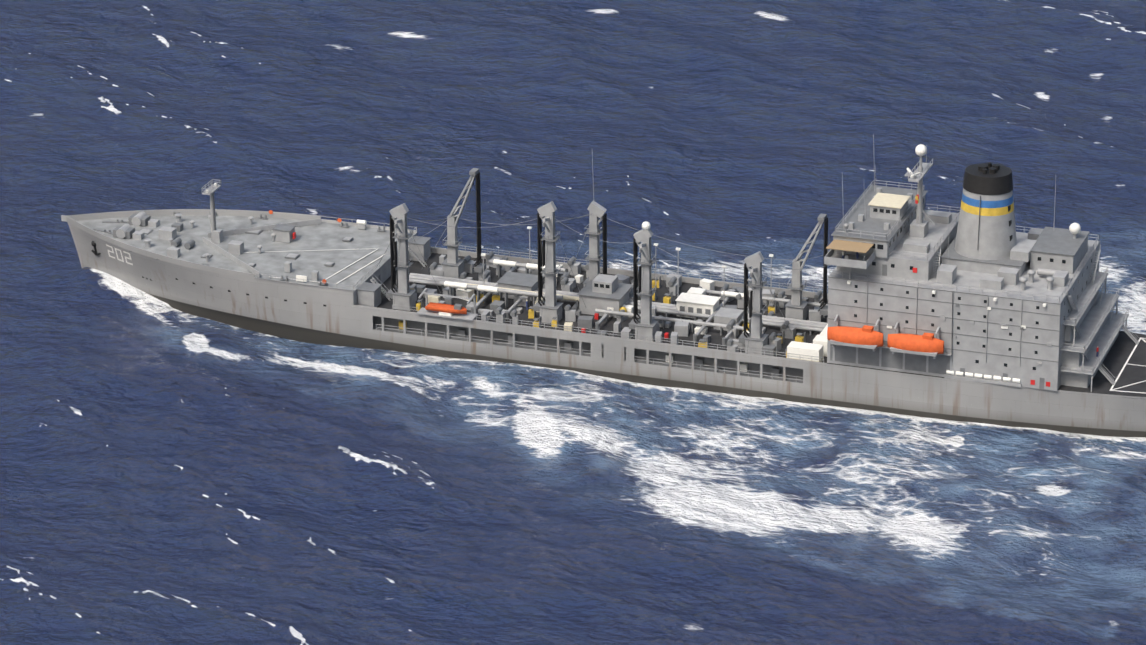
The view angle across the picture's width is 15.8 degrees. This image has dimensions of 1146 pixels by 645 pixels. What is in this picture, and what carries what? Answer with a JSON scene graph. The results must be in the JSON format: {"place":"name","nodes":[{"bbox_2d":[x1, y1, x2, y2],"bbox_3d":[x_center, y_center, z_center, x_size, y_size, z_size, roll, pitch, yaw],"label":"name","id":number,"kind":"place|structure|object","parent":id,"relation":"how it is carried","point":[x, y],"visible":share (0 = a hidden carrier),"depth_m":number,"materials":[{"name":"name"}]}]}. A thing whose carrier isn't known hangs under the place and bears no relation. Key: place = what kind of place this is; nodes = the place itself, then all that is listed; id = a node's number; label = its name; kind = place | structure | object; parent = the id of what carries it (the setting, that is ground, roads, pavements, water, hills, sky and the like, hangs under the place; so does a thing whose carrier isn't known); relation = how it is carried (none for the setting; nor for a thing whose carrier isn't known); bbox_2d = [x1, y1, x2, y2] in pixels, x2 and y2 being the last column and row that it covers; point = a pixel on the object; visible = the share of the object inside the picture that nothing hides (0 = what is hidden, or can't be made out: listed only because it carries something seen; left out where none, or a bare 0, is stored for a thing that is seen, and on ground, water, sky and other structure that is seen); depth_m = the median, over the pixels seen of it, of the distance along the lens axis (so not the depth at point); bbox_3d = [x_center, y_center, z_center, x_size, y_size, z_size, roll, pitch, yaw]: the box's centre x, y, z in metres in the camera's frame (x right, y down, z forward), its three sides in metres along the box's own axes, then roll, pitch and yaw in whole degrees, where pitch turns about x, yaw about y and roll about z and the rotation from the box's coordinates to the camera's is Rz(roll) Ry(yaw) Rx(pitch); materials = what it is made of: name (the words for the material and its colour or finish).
{"place":"outdoors","nodes":[
{"label":"outdoors","id":0,"kind":"place"},
{"bbox_2d":[0,0,1145,644],"bbox_3d":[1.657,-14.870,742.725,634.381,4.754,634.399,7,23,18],"label":"sea","id":1,"kind":"structure","parent":0,"point":[170,476],"depth_m":687.09,"materials":[{"name":"liquid"}]},
{"bbox_2d":[61,134,1145,437],"bbox_3d":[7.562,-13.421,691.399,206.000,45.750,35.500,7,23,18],"label":"supply ship","id":2,"kind":"object","parent":1,"relation":"on","point":[977,308],"visible":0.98,"depth_m":680.55,"materials":[{"name":"grey metal"}]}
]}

